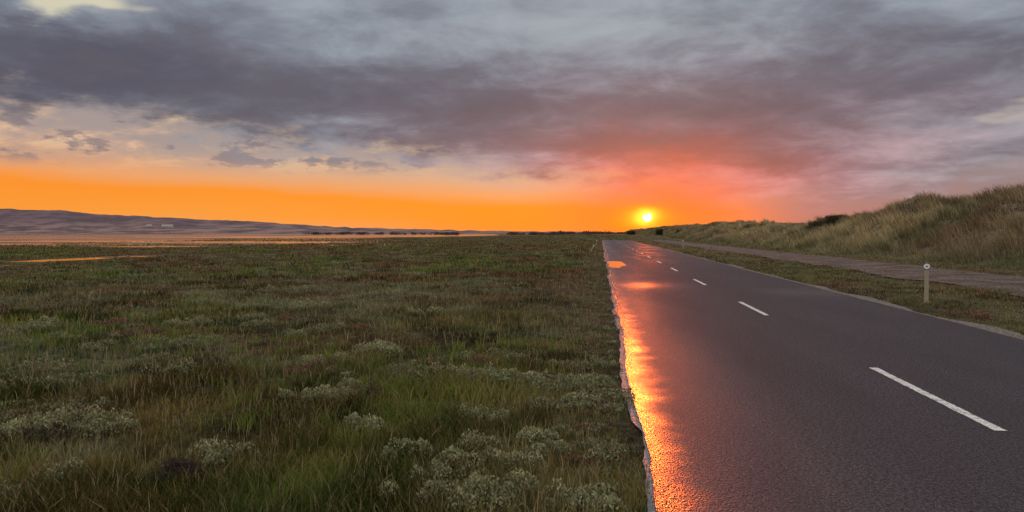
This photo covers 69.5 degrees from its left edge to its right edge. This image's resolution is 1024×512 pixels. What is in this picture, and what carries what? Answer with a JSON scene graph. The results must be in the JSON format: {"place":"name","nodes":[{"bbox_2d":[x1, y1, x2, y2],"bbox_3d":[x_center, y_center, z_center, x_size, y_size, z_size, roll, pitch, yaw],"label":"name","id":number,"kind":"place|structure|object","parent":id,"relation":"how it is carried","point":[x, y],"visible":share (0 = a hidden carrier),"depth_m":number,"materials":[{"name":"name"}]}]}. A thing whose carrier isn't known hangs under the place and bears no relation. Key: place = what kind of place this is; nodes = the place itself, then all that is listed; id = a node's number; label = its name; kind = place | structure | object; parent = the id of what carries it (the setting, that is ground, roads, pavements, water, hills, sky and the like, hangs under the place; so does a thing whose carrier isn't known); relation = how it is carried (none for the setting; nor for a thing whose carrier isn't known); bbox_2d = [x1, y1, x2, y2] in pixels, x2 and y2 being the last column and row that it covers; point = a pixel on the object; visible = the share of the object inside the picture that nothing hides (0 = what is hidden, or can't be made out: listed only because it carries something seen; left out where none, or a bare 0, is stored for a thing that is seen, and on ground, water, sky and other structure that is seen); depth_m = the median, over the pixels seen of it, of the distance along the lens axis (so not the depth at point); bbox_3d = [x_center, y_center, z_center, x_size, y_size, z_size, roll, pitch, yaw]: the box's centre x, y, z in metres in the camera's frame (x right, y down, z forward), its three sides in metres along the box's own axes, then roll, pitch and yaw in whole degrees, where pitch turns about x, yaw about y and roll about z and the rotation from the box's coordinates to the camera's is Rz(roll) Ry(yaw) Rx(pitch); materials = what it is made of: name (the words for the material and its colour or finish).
{"place":"outdoors","nodes":[
{"label":"outdoors","id":0,"kind":"place"},
{"bbox_2d":[0,239,105,240],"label":"marsh pool","id":1,"kind":"structure","parent":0,"point":[45,239],"depth_m":204.45,"materials":[{"name":"orange liquid"}]},
{"bbox_2d":[116,246,199,246],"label":"marsh pool","id":2,"kind":"structure","parent":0,"point":[157,246],"depth_m":96.85,"materials":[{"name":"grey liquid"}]},
{"bbox_2d":[162,242,274,242],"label":"marsh pool","id":3,"kind":"structure","parent":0,"point":[218,242],"depth_m":138.50,"materials":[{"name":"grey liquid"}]},
{"bbox_2d":[0,234,494,246],"bbox_3d":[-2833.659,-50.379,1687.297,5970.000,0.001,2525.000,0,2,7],"label":"estuary water","id":4,"kind":"structure","parent":0,"point":[142,239],"depth_m":302.10,"materials":[{"name":"grey liquid"}]},
{"bbox_2d":[0,209,614,233],"bbox_3d":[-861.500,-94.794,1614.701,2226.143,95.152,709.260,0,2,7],"label":"distant hills","id":5,"kind":"structure","parent":0,"point":[14,221],"depth_m":1675.52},
{"bbox_2d":[0,234,1023,511],"bbox_3d":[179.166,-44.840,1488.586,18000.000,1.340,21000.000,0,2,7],"label":"ground","id":6,"kind":"structure","parent":0,"point":[222,432],"depth_m":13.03,"materials":[{"name":"green plant"}]},
{"bbox_2d":[18,419,72,440],"bbox_3d":[-3.897,1.452,6.213,0.442,0.157,0.392,2,2,42],"label":"dead seaweed","id":7,"kind":"object","parent":6,"relation":"on","point":[54,426],"visible":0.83,"depth_m":6.17,"materials":[{"name":"brown plant"}]},
{"bbox_2d":[10,255,166,261],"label":"marsh pool","id":8,"kind":"structure","parent":6,"relation":"in","point":[74,259],"depth_m":48.98,"materials":[{"name":"orange liquid"}]},
{"bbox_2d":[145,453,208,483],"bbox_3d":[-2.342,1.469,5.165,0.427,0.190,0.393,-1,2,-37],"label":"dead seaweed","id":9,"kind":"object","parent":6,"relation":"on","point":[179,467],"visible":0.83,"depth_m":5.14,"materials":[{"name":"brown plant"}]},
{"bbox_2d":[356,367,384,399],"bbox_3d":[-1.479,1.322,7.557,0.485,0.334,0.458,-1,2,-25],"label":"plant","id":10,"kind":"object","parent":6,"relation":"on","point":[368,391],"visible":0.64,"depth_m":7.55,"materials":[{"name":"green plant"}]},
{"bbox_2d":[302,230,625,234],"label":"distant tree line","id":11,"kind":"object","parent":6,"relation":"on","point":[457,233],"visible":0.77,"depth_m":705.13,"materials":[{"name":"green plant"}]},
{"bbox_2d":[0,250,1023,511],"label":"sea purslane","id":12,"kind":"object","parent":6,"relation":"on","point":[478,484],"visible":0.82,"depth_m":7.83,"materials":[{"name":"green plant"}]},
{"bbox_2d":[602,241,655,511],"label":"road edge silt","id":13,"kind":"object","parent":6,"relation":"on","point":[635,417],"visible":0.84,"depth_m":7.11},
{"bbox_2d":[626,230,635,234],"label":"hawthorn bush","id":14,"kind":"object","parent":6,"relation":"on","point":[632,232],"visible":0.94,"depth_m":328.66,"materials":[{"name":"green plant"}]},
{"bbox_2d":[655,229,662,234],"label":"hawthorn bush","id":15,"kind":"object","parent":6,"relation":"on","point":[659,232],"visible":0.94,"depth_m":259.03,"materials":[{"name":"green plant"}]},
{"bbox_2d":[630,240,1023,339],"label":"road verge grit","id":16,"kind":"object","parent":6,"relation":"on","point":[998,330],"visible":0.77,"depth_m":16.56,"materials":[{"name":"grey gravel"}]},
{"bbox_2d":[924,262,929,302],"bbox_3d":[10.195,0.688,18.144,0.136,1.064,0.123,1,2,30],"label":"marker post","id":17,"kind":"object","parent":6,"relation":"on","point":[926,281],"visible":0.94,"depth_m":18.11,"materials":[{"name":"white plastic"}]},
{"bbox_2d":[0,0,1023,231],"label":"sky","id":18,"kind":"structure","parent":0,"point":[459,115],"materials":[{"name":"grey"}]},
{"bbox_2d":[602,240,1023,511],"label":"road","id":19,"kind":"structure","parent":0,"point":[791,401],"depth_m":7.68,"materials":[{"name":"grey asphalt"}]},
{"bbox_2d":[608,261,625,267],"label":"puddle","id":20,"kind":"object","parent":19,"relation":"on","point":[615,264],"visible":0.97,"depth_m":40.02,"materials":[{"name":"orange liquid"}]},
{"bbox_2d":[617,241,1006,430],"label":"road marking","id":21,"kind":"object","parent":19,"relation":"on","point":[958,409],"visible":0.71,"depth_m":7.62,"materials":[{"name":"paint"}]},
{"bbox_2d":[624,180,1023,270],"bbox_3d":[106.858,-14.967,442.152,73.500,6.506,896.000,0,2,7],"label":"sand dune","id":22,"kind":"structure","parent":0,"point":[905,209],"depth_m":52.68,"materials":[{"name":"green plant"}]},
{"bbox_2d":[806,221,831,229],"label":"gorse bush","id":23,"kind":"object","parent":22,"relation":"on","point":[818,224],"visible":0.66,"depth_m":92.80,"materials":[{"name":"green plant"}]},
{"bbox_2d":[820,214,846,224],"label":"gorse bush","id":24,"kind":"object","parent":22,"relation":"on","point":[832,219],"visible":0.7,"depth_m":92.50,"materials":[{"name":"green plant"}]},
{"bbox_2d":[651,240,1023,296],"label":"gravel track","id":25,"kind":"structure","parent":0,"point":[972,279],"depth_m":33.64,"materials":[{"name":"grey gravel"}]}
]}

